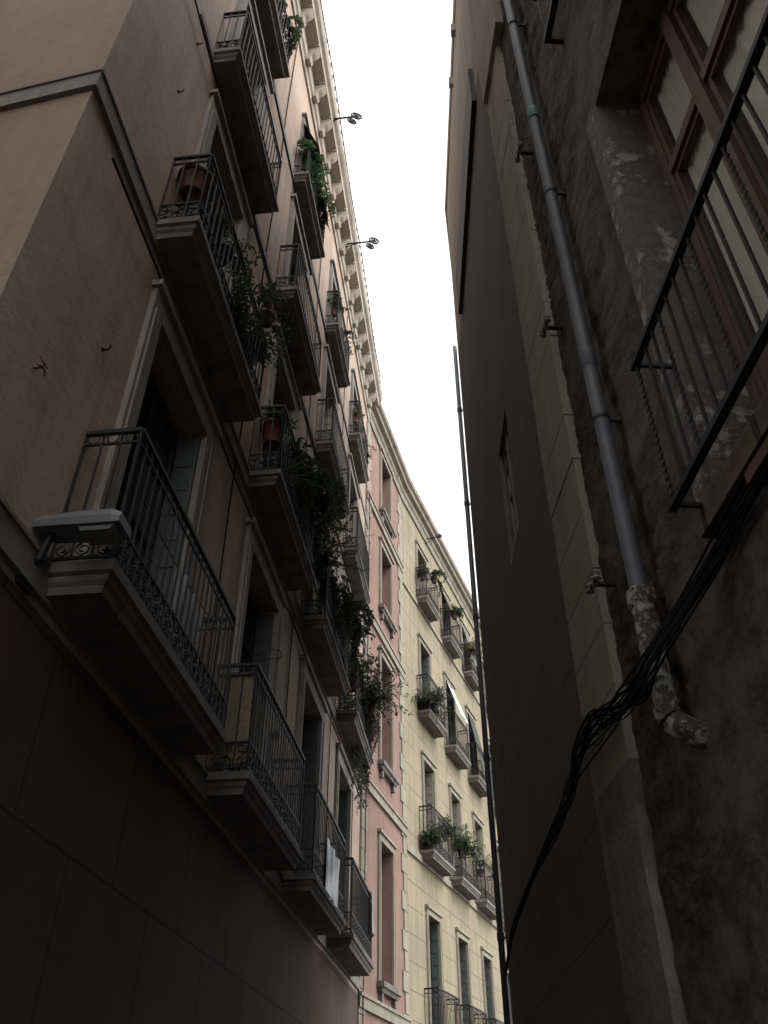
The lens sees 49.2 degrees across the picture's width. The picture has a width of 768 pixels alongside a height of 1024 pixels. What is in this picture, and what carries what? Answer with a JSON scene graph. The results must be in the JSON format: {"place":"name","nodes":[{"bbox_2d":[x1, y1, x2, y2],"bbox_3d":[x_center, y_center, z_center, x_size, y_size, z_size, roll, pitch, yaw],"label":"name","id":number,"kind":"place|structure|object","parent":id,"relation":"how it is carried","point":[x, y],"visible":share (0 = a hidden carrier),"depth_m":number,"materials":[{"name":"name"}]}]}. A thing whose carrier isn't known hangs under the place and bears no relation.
{"place":"outdoors","nodes":[
{"label":"outdoors","id":0,"kind":"place"},
{"bbox_2d":[321,0,478,607],"label":"sky","id":1,"kind":"structure","parent":0,"point":[391,59],"materials":[{"name":"white"}]},
{"bbox_2d":[445,0,629,1023],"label":"corner building","id":2,"kind":"structure","parent":0,"point":[564,966],"depth_m":8.58,"materials":[{"name":"paint"}]},
{"bbox_2d":[453,345,510,1023],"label":"downpipe","id":3,"kind":"object","parent":2,"relation":"attached to","point":[501,937],"visible":0.88,"depth_m":15.75,"materials":[{"name":"black metal"}]},
{"bbox_2d":[503,428,518,548],"bbox_3d":[1.430,-0.288,9.195,0.065,1.600,0.800,-1,-38,1],"label":"window","id":4,"kind":"structure","parent":2,"relation":"in","point":[513,509],"depth_m":9.33,"materials":[{"name":"paint"}]},
{"label":"street","id":5,"kind":"structure","parent":0,"visible":0},
{"bbox_2d":[0,0,382,1023],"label":"apartment building","id":6,"kind":"structure","parent":5,"relation":"on","point":[154,868],"depth_m":7.62,"materials":[{"name":"beige paint"}]},
{"bbox_2d":[32,356,48,376],"bbox_3d":[-2.172,-0.917,5.280,0.078,0.092,0.110,-4,-38,5],"label":"wall hook","id":7,"kind":"object","parent":6,"relation":"attached to","point":[38,366],"depth_m":5.27,"materials":[{"name":"paint"}]},
{"bbox_2d":[14,509,130,595],"bbox_3d":[-1.884,0.240,5.069,0.593,0.490,0.210,-4,-38,5],"label":"wall lamp","id":8,"kind":"object","parent":6,"relation":"attached to","point":[100,527],"visible":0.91,"depth_m":5.11,"materials":[{"name":"black metal"}]},
{"bbox_2d":[78,279,221,654],"bbox_3d":[-2.081,-0.158,7.338,0.410,3.340,2.020,-4,-38,5],"label":"balcony door","id":9,"kind":"structure","parent":6,"relation":"in","point":[142,404],"depth_m":7.87,"materials":[{"name":"grey wood"}]},
{"bbox_2d":[141,497,211,620],"bbox_3d":[-1.753,0.497,7.224,0.018,0.077,1.901,-5,-38,6],"label":"clothes line","id":10,"kind":"object","parent":6,"relation":"attached to","point":[171,555],"visible":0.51,"depth_m":6.93,"materials":[{"name":"black plastic"}]},
{"bbox_2d":[168,567,187,635],"bbox_3d":[-1.721,0.766,6.985,0.078,0.651,0.166,-4,-38,5],"label":"hanging cloth","id":11,"kind":"object","parent":10,"relation":"hanging from","point":[177,592],"visible":0.56,"depth_m":7.04,"materials":[{"name":"grey fabric"}]},
{"bbox_2d":[180,587,195,638],"bbox_3d":[-1.695,0.885,7.194,0.078,0.521,0.166,-4,-38,5],"label":"hanging cloth","id":12,"kind":"object","parent":10,"relation":"hanging from","point":[186,607],"visible":0.55,"depth_m":7.23,"materials":[{"name":"grey fabric"}]},
{"bbox_2d":[188,609,202,642],"bbox_3d":[-1.668,1.005,7.404,0.078,0.391,0.166,-4,-38,5],"label":"hanging cloth","id":13,"kind":"object","parent":10,"relation":"hanging from","point":[194,623],"visible":0.55,"depth_m":7.38,"materials":[{"name":"grey fabric"}]},
{"bbox_2d":[176,159,221,203],"bbox_3d":[-1.901,-3.350,8.511,0.406,0.465,0.374,-4,-38,5],"label":"flower pot","id":14,"kind":"object","parent":6,"relation":"attached to","point":[186,180],"visible":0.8,"depth_m":8.37,"materials":[{"name":"red ceramic"}]},
{"bbox_2d":[194,201,230,249],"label":"potted plant","id":15,"kind":"object","parent":6,"relation":"on","point":[224,215],"visible":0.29,"depth_m":8.69,"materials":[{"name":"green plant"}]},
{"bbox_2d":[178,89,253,294],"bbox_3d":[-2.081,-3.187,9.712,0.410,3.290,1.820,-4,-38,5],"label":"balcony door","id":16,"kind":"structure","parent":6,"relation":"in","point":[214,121],"depth_m":10.38,"materials":[{"name":"paint"}]},
{"bbox_2d":[208,671,254,764],"bbox_3d":[-1.514,2.052,8.406,0.380,0.980,0.019,-4,-38,5],"label":"straw mat","id":17,"kind":"object","parent":6,"relation":"attached to","point":[233,708],"visible":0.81,"depth_m":8.41,"materials":[{"name":"beige wicker"}]},
{"bbox_2d":[205,215,261,295],"bbox_3d":[-1.615,-2.771,9.052,0.546,0.703,1.191,-4,-38,5],"label":"potted plant","id":18,"kind":"object","parent":6,"relation":"on","point":[247,262],"visible":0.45,"depth_m":9.23,"materials":[{"name":"green plant"}]},
{"bbox_2d":[112,158,363,806],"bbox_3d":[-1.297,1.856,12.585,0.017,0.114,15.200,-4,-38,5],"label":"strung cable","id":19,"kind":"object","parent":6,"relation":"attached to","point":[141,230],"visible":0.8,"depth_m":7.51,"materials":[{"name":"black rubber"}]},
{"bbox_2d":[218,271,277,357],"bbox_3d":[-1.824,-2.062,9.177,1.407,1.031,1.258,-4,-38,5],"label":"potted plant","id":20,"kind":"object","parent":6,"relation":"on","point":[242,316],"visible":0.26,"depth_m":9.00,"materials":[{"name":"green plant"}]},
{"bbox_2d":[226,0,274,131],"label":"balcony door","id":21,"kind":"structure","parent":6,"relation":"in","point":[250,5],"depth_m":12.78,"materials":[{"name":"paint"}]},
{"bbox_2d":[205,44,297,687],"bbox_3d":[-1.752,-3.576,12.294,0.022,15.000,0.068,0,-38,0],"label":"facade cable","id":22,"kind":"object","parent":6,"relation":"attached to","point":[242,422],"visible":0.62,"depth_m":9.72,"materials":[{"name":"black rubber"}]},
{"bbox_2d":[216,517,287,790],"bbox_3d":[-1.685,2.010,10.103,0.410,3.340,2.020,-4,-38,5],"label":"balcony door","id":23,"kind":"structure","parent":6,"relation":"in","point":[253,634],"depth_m":10.95,"materials":[{"name":"grey wood"}]},
{"bbox_2d":[249,679,264,780],"bbox_3d":[-1.309,2.201,8.579,0.020,0.960,0.460,-4,-38,5],"label":"straw mat","id":24,"kind":"object","parent":6,"relation":"attached to","point":[259,721],"visible":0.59,"depth_m":8.66,"materials":[{"name":"beige wicker"}]},
{"bbox_2d":[238,320,283,370],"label":"potted plant","id":25,"kind":"object","parent":6,"relation":"on","point":[264,345],"visible":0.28,"depth_m":10.05,"materials":[{"name":"green plant"}]},
{"bbox_2d":[254,280,292,368],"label":"potted plant","id":26,"kind":"object","parent":6,"relation":"on","point":[270,293],"visible":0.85,"depth_m":9.75,"materials":[{"name":"green plant"}]},
{"bbox_2d":[269,709,281,769],"bbox_3d":[-1.403,2.887,10.589,0.140,0.760,0.300,-4,-38,5],"label":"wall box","id":27,"kind":"object","parent":6,"relation":"attached to","point":[275,727],"visible":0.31,"depth_m":10.62,"materials":[{"name":"plastic"}]},
{"bbox_2d":[260,400,298,449],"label":"potted plant","id":28,"kind":"object","parent":6,"relation":"on","point":[267,428],"visible":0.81,"depth_m":11.22,"materials":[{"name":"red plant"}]},
{"bbox_2d":[257,323,302,484],"bbox_3d":[-1.683,-1.019,12.477,0.410,3.290,1.820,-4,-38,5],"label":"balcony door","id":29,"kind":"structure","parent":6,"relation":"in","point":[288,375],"depth_m":13.18,"materials":[{"name":"paint"}]},
{"bbox_2d":[194,0,366,647],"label":"strung cable","id":30,"kind":"object","parent":6,"relation":"attached to","point":[258,242],"visible":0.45,"depth_m":11.83,"materials":[{"name":"black rubber"}]},
{"bbox_2d":[276,0,303,58],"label":"potted plant","id":31,"kind":"object","parent":6,"relation":"on","point":[294,39],"visible":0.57,"depth_m":14.45,"materials":[{"name":"green plant"}]},
{"bbox_2d":[256,441,324,495],"bbox_3d":[-1.430,-0.362,11.173,1.237,0.646,1.271,-4,-38,5],"label":"potted plant","id":32,"kind":"object","parent":6,"relation":"on","point":[292,471],"visible":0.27,"depth_m":11.15,"materials":[{"name":"green plant"}]},
{"bbox_2d":[266,435,319,519],"bbox_3d":[-1.332,-0.421,11.744,0.804,1.430,1.295,-21,-43,24],"label":"potted plant","id":33,"kind":"object","parent":6,"relation":"on","point":[304,456],"visible":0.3,"depth_m":11.79,"materials":[{"name":"green plant"}]},
{"bbox_2d":[280,193,312,316],"bbox_3d":[-1.685,-3.989,14.807,0.410,3.040,1.720,-4,-38,5],"label":"balcony door","id":34,"kind":"structure","parent":6,"relation":"in","point":[294,220],"depth_m":15.29,"materials":[{"name":"paint"}]},
{"bbox_2d":[283,258,321,757],"bbox_3d":[-1.362,-1.446,15.010,0.022,15.000,0.068,0,-38,0],"label":"facade cable","id":35,"kind":"object","parent":6,"relation":"attached to","point":[295,591],"visible":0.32,"depth_m":12.44,"materials":[{"name":"black rubber"}]},
{"bbox_2d":[295,112,317,174],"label":"balcony door","id":36,"kind":"structure","parent":6,"relation":"in","point":[304,114],"depth_m":16.80,"materials":[{"name":"paint"}]},
{"bbox_2d":[286,654,327,872],"bbox_3d":[-1.289,4.162,12.847,0.410,3.340,2.020,-4,-38,5],"label":"balcony door","id":37,"kind":"structure","parent":6,"relation":"in","point":[313,732],"depth_m":13.50,"materials":[{"name":"grey wood"}]},
{"bbox_2d":[297,136,326,203],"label":"potted plant","id":38,"kind":"object","parent":6,"relation":"on","point":[304,142],"visible":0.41,"depth_m":16.13,"materials":[{"name":"green plant"}]},
{"bbox_2d":[304,123,324,177],"bbox_3d":[-1.401,-7.246,16.808,0.397,1.016,0.700,-4,-38,5],"label":"roller blind","id":39,"kind":"object","parent":6,"relation":"attached to","point":[309,136],"visible":0.34,"depth_m":16.67,"materials":[{"name":"fabric"}]},
{"bbox_2d":[299,159,336,223],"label":"potted plant","id":40,"kind":"object","parent":6,"relation":"on","point":[315,169],"visible":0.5,"depth_m":16.43,"materials":[{"name":"green plant"}]},
{"bbox_2d":[305,490,334,615],"bbox_3d":[-1.291,1.133,15.223,0.410,3.290,1.820,-4,-38,5],"label":"balcony door","id":41,"kind":"structure","parent":6,"relation":"in","point":[313,595],"depth_m":15.52,"materials":[{"name":"paint"}]},
{"bbox_2d":[273,86,367,528],"bbox_3d":[-1.297,-4.139,17.285,0.017,0.116,15.201,-4,-38,5],"label":"strung cable","id":42,"kind":"object","parent":6,"relation":"attached to","point":[313,274],"visible":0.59,"depth_m":16.58,"materials":[{"name":"black rubber"}]},
{"bbox_2d":[298,468,346,546],"bbox_3d":[-0.842,-0.009,12.093,0.631,1.205,1.292,-4,-38,5],"label":"potted plant","id":43,"kind":"object","parent":6,"relation":"on","point":[318,497],"visible":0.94,"depth_m":12.18,"materials":[{"name":"green plant"}]},
{"bbox_2d":[292,469,354,573],"bbox_3d":[-1.157,0.053,12.977,1.463,1.661,1.540,-4,-38,5],"label":"potted plant","id":44,"kind":"object","parent":6,"relation":"on","point":[317,512],"visible":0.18,"depth_m":12.97,"materials":[{"name":"green plant"}]},
{"bbox_2d":[313,186,335,237],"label":"potted plant","id":45,"kind":"object","parent":6,"relation":"on","point":[333,206],"visible":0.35,"depth_m":16.94,"materials":[{"name":"green plant"}]},
{"bbox_2d":[318,344,340,441],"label":"balcony door","id":46,"kind":"structure","parent":6,"relation":"in","point":[327,369],"depth_m":18.12,"materials":[{"name":"paint"}]},
{"bbox_2d":[325,838,339,907],"bbox_3d":[-0.738,5.197,11.988,0.064,0.750,1.050,-4,-38,5],"label":"plastic sheet","id":47,"kind":"object","parent":6,"relation":"on","point":[332,874],"visible":1,"depth_m":11.94,"materials":[{"name":"white plastic"}]},
{"bbox_2d":[314,576,350,635],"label":"potted plant","id":48,"kind":"object","parent":6,"relation":"on","point":[342,595],"visible":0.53,"depth_m":14.33,"materials":[{"name":"green plant"}]},
{"bbox_2d":[326,259,343,321],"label":"balcony door","id":49,"kind":"structure","parent":6,"relation":"in","point":[333,278],"depth_m":19.77,"materials":[{"name":"paint"}]},
{"bbox_2d":[325,316,347,848],"bbox_3d":[-0.971,0.691,17.735,0.022,15.001,0.068,0,-38,0],"label":"facade cable","id":50,"kind":"object","parent":6,"relation":"attached to","point":[331,712],"visible":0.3,"depth_m":15.02,"materials":[{"name":"black rubber"}]},
{"bbox_2d":[312,515,363,599],"bbox_3d":[-1.111,0.638,14.062,1.505,1.137,1.641,-4,-38,5],"label":"potted plant","id":51,"kind":"object","parent":6,"relation":"on","point":[326,551],"visible":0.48,"depth_m":13.95,"materials":[{"name":"green plant"}]},
{"bbox_2d":[327,292,351,317],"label":"potted plant","id":52,"kind":"object","parent":6,"relation":"attached to","point":[334,305],"visible":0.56,"depth_m":18.91,"materials":[{"name":"green plant"}]},
{"bbox_2d":[333,742,355,932],"bbox_3d":[-0.900,6.282,15.551,0.410,3.340,2.020,-4,-38,5],"label":"balcony door","id":53,"kind":"structure","parent":6,"relation":"in","point":[343,802],"depth_m":16.26,"materials":[{"name":"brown wood"}]},
{"bbox_2d":[338,576,355,709],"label":"balcony door","id":54,"kind":"structure","parent":6,"relation":"in","point":[344,580],"depth_m":18.17,"materials":[{"name":"paint"}]},
{"bbox_2d":[333,112,361,124],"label":"floodlights on arm","id":55,"kind":"object","parent":6,"relation":"attached to","point":[350,119],"visible":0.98,"depth_m":19.23,"materials":[{"name":"black metal"}]},
{"bbox_2d":[320,0,380,375],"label":"cornice","id":56,"kind":"structure","parent":6,"relation":"attached to","point":[348,174],"depth_m":20.36,"materials":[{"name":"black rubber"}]},
{"bbox_2d":[342,329,358,361],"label":"potted plant","id":57,"kind":"object","parent":6,"relation":"on","point":[350,332],"visible":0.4,"depth_m":19.84,"materials":[{"name":"green plant"}]},
{"bbox_2d":[328,591,375,649],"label":"potted plant","id":58,"kind":"object","parent":6,"relation":"on","point":[373,635],"visible":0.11,"depth_m":15.63,"materials":[{"name":"green plant"}]},
{"bbox_2d":[345,453,360,547],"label":"balcony door","id":59,"kind":"structure","parent":6,"relation":"in","point":[352,473],"depth_m":20.91,"materials":[{"name":"paint"}]},
{"bbox_2d":[349,368,361,430],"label":"balcony door","id":60,"kind":"structure","parent":6,"relation":"in","point":[354,392],"depth_m":22.43,"materials":[{"name":"paint"}]},
{"bbox_2d":[339,592,374,678],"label":"potted plant","id":61,"kind":"object","parent":6,"relation":"on","point":[352,618],"visible":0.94,"depth_m":14.88,"materials":[{"name":"green plant"}]},
{"bbox_2d":[343,647,380,701],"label":"potted plant","id":62,"kind":"object","parent":6,"relation":"on","point":[365,664],"visible":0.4,"depth_m":16.92,"materials":[{"name":"green plant"}]},
{"bbox_2d":[345,237,378,249],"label":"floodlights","id":63,"kind":"object","parent":6,"relation":"attached to","point":[369,245],"visible":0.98,"depth_m":21.33,"materials":[{"name":"black metal"}]},
{"bbox_2d":[348,711,380,814],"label":"potted plant","id":64,"kind":"object","parent":6,"relation":"hanging from","point":[359,771],"visible":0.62,"depth_m":17.26,"materials":[{"name":"green plant"}]},
{"bbox_2d":[371,889,374,937],"bbox_3d":[-0.216,7.555,15.765,0.068,0.801,0.250,-4,-38,5],"label":"hanging cloth","id":65,"kind":"object","parent":6,"relation":"hanging from","point":[372,898],"visible":1,"depth_m":15.76,"materials":[{"name":"white fabric"}]},
{"bbox_2d":[343,647,413,730],"bbox_3d":[-0.144,3.743,17.616,1.773,1.283,1.474,17,-41,-21],"label":"potted plant","id":66,"kind":"object","parent":6,"relation":"on","point":[372,698],"visible":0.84,"depth_m":17.37,"materials":[{"name":"green plant"}]},
{"bbox_2d":[357,402,411,1023],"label":"narrow building","id":67,"kind":"structure","parent":5,"relation":"on","point":[385,993],"depth_m":21.74,"materials":[{"name":"paint"}]},
{"bbox_2d":[362,494,369,1023],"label":"vertical wire","id":68,"kind":"object","parent":67,"relation":"attached to","point":[365,786],"visible":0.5,"depth_m":18.34,"materials":[{"name":"black rubber"}]},
{"bbox_2d":[378,535,397,638],"bbox_3d":[0.111,2.211,24.475,0.190,2.732,1.500,-10,-39,12],"label":"window","id":69,"kind":"structure","parent":67,"relation":"in","point":[385,615],"depth_m":24.20,"materials":[{"name":"paint"}]},
{"bbox_2d":[379,446,396,541],"bbox_3d":[0.111,-0.541,26.633,0.190,2.862,1.500,-10,-39,12],"label":"window","id":70,"kind":"structure","parent":67,"relation":"in","point":[388,520],"depth_m":26.48,"materials":[{"name":"paint"}]},
{"bbox_2d":[377,644,399,793],"bbox_3d":[0.111,5.403,21.972,0.190,3.564,1.500,-10,-39,12],"label":"window","id":71,"kind":"structure","parent":67,"relation":"in","point":[385,771],"depth_m":21.70,"materials":[{"name":"paint"}]},
{"bbox_2d":[376,828,401,1009],"bbox_3d":[-0.029,9.212,19.035,0.480,3.512,1.500,-10,-39,12],"label":"window","id":72,"kind":"structure","parent":67,"relation":"in","point":[385,989],"depth_m":18.93,"materials":[{"name":"paint"}]},
{"bbox_2d":[401,479,512,1023],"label":"apartment building","id":73,"kind":"structure","parent":5,"relation":"on","point":[454,971],"depth_m":26.51,"materials":[{"name":"yellow paint"}]},
{"bbox_2d":[414,539,428,596],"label":"balcony door","id":74,"kind":"structure","parent":73,"relation":"in","point":[418,548],"depth_m":29.77,"materials":[{"name":"paint"}]},
{"bbox_2d":[417,562,430,581],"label":"potted plant","id":75,"kind":"object","parent":73,"relation":"on","point":[420,572],"visible":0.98,"depth_m":28.76,"materials":[{"name":"green plant"}]},
{"bbox_2d":[417,632,432,709],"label":"balcony door","id":76,"kind":"structure","parent":73,"relation":"in","point":[423,667],"depth_m":27.63,"materials":[{"name":"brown wood"}]},
{"bbox_2d":[420,750,438,849],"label":"balcony door","id":77,"kind":"structure","parent":73,"relation":"in","point":[429,793],"depth_m":25.09,"materials":[{"name":"paint"}]},
{"bbox_2d":[418,824,445,849],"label":"potted plant","id":78,"kind":"object","parent":73,"relation":"on","point":[425,836],"visible":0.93,"depth_m":23.02,"materials":[{"name":"green plant"}]},
{"bbox_2d":[411,684,452,716],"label":"potted plant","id":79,"kind":"object","parent":73,"relation":"on","point":[424,698],"visible":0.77,"depth_m":25.60,"materials":[{"name":"green plant"}]},
{"bbox_2d":[418,688,449,723],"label":"potted plant","id":80,"kind":"object","parent":73,"relation":"on","point":[436,706],"visible":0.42,"depth_m":25.78,"materials":[{"name":"green plant"}]},
{"bbox_2d":[425,904,444,1023],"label":"balcony door","id":81,"kind":"structure","parent":73,"relation":"in","point":[434,948],"depth_m":22.25,"materials":[{"name":"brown wood"}]},
{"bbox_2d":[430,569,447,596],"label":"potted plant","id":82,"kind":"object","parent":73,"relation":"on","point":[435,573],"visible":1,"depth_m":28.86,"materials":[{"name":"green plant"}]},
{"bbox_2d":[439,581,450,636],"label":"balcony door","id":83,"kind":"structure","parent":73,"relation":"in","point":[443,614],"depth_m":31.97,"materials":[{"name":"paint"}]},
{"bbox_2d":[442,671,457,745],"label":"balcony door","id":84,"kind":"structure","parent":73,"relation":"in","point":[449,702],"depth_m":29.51,"materials":[{"name":"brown wood"}]},
{"bbox_2d":[436,814,465,841],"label":"potted plant","id":85,"kind":"object","parent":73,"relation":"on","point":[449,830],"visible":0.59,"depth_m":24.68,"materials":[{"name":"green plant"}]},
{"bbox_2d":[444,603,463,619],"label":"potted plant","id":86,"kind":"object","parent":73,"relation":"on","point":[455,612],"visible":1,"depth_m":30.78,"materials":[{"name":"green plant"}]},
{"bbox_2d":[448,783,464,876],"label":"balcony door","id":87,"kind":"structure","parent":73,"relation":"in","point":[455,811],"depth_m":27.20,"materials":[{"name":"paint"}]},
{"bbox_2d":[447,682,467,723],"bbox_3d":[2.572,6.681,29.330,0.457,1.265,1.000,-13,-40,16],"label":"roller blind","id":88,"kind":"object","parent":73,"relation":"attached to","point":[457,703],"visible":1,"depth_m":29.29,"materials":[{"name":"fabric"}]},
{"bbox_2d":[455,927,472,1023],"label":"balcony door","id":89,"kind":"structure","parent":73,"relation":"in","point":[463,958],"depth_m":24.44,"materials":[{"name":"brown wood"}]},
{"bbox_2d":[459,618,470,670],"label":"balcony door","id":90,"kind":"structure","parent":73,"relation":"in","point":[462,625],"depth_m":33.97,"materials":[{"name":"paint"}]},
{"bbox_2d":[450,824,485,865],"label":"potted plant","id":91,"kind":"object","parent":73,"relation":"on","point":[469,847],"visible":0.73,"depth_m":25.93,"materials":[{"name":"green plant"}]},
{"bbox_2d":[461,637,482,656],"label":"potted plant","id":92,"kind":"object","parent":73,"relation":"on","point":[472,647],"visible":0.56,"depth_m":32.97,"materials":[{"name":"green plant"}]},
{"bbox_2d":[465,704,478,775],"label":"balcony door","id":93,"kind":"structure","parent":73,"relation":"in","point":[471,738],"depth_m":31.64,"materials":[{"name":"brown wood"}]},
{"bbox_2d":[469,715,484,771],"bbox_3d":[3.541,8.716,31.154,0.438,2.208,1.000,-13,-40,16],"label":"roller blind","id":94,"kind":"object","parent":73,"relation":"attached to","point":[476,736],"visible":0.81,"depth_m":31.30,"materials":[{"name":"fabric"}]},
{"bbox_2d":[471,811,487,899],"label":"balcony door","id":95,"kind":"structure","parent":73,"relation":"in","point":[475,818],"depth_m":29.28,"materials":[{"name":"paint"}]},
{"bbox_2d":[477,850,498,876],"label":"potted plant","id":96,"kind":"object","parent":73,"relation":"on","point":[482,870],"visible":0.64,"depth_m":27.76,"materials":[{"name":"green plant"}]},
{"bbox_2d":[480,946,496,1023],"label":"balcony door","id":97,"kind":"structure","parent":73,"relation":"in","point":[487,977],"depth_m":26.61,"materials":[{"name":"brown wood"}]},
{"bbox_2d":[468,0,767,1023],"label":"stone building","id":98,"kind":"structure","parent":5,"relation":"on","point":[654,120],"depth_m":4.43,"materials":[{"name":"brown stone"}]},
{"bbox_2d":[515,141,532,162],"bbox_3d":[1.282,-3.280,7.636,0.155,0.065,0.192,2,-38,-3],"label":"wall bracket","id":99,"kind":"object","parent":98,"relation":"attached to","point":[519,151],"depth_m":7.62,"materials":[{"name":"black metal"}]},
{"bbox_2d":[540,315,562,337],"bbox_3d":[1.273,-1.405,6.353,0.155,0.065,0.192,2,-38,-3],"label":"wall bracket","id":100,"kind":"object","parent":98,"relation":"attached to","point":[545,325],"depth_m":6.34,"materials":[{"name":"black metal"}]},
{"bbox_2d":[503,0,647,588],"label":"downpipe","id":101,"kind":"object","parent":98,"relation":"attached to","point":[628,540],"visible":0.95,"depth_m":5.28,"materials":[{"name":"black metal"}]},
{"bbox_2d":[585,570,615,593],"bbox_3d":[1.275,0.412,4.901,0.155,0.065,0.192,2,-38,-3],"label":"wall bracket","id":102,"kind":"object","parent":98,"relation":"attached to","point":[594,579],"depth_m":4.88,"materials":[{"name":"black metal"}]},
{"bbox_2d":[505,462,767,976],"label":"cable bundle","id":103,"kind":"object","parent":98,"relation":"attached to","point":[703,577],"visible":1,"depth_m":3.80,"materials":[{"name":"black rubber"}]},
{"bbox_2d":[626,584,707,748],"bbox_3d":[1.326,0.708,3.909,0.249,0.846,0.141,-12,-40,15],"label":"old pipe","id":104,"kind":"object","parent":98,"relation":"attached to","point":[673,720],"visible":0.81,"depth_m":3.81,"materials":[{"name":"paint"}]},
{"bbox_2d":[615,430,767,693],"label":"wall cable","id":105,"kind":"object","parent":98,"relation":"attached to","point":[712,535],"depth_m":3.56,"materials":[{"name":"black rubber"}]},
{"bbox_2d":[639,0,767,409],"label":"window","id":106,"kind":"structure","parent":98,"relation":"in","point":[694,101],"depth_m":4.54,"materials":[{"name":"red wood"}]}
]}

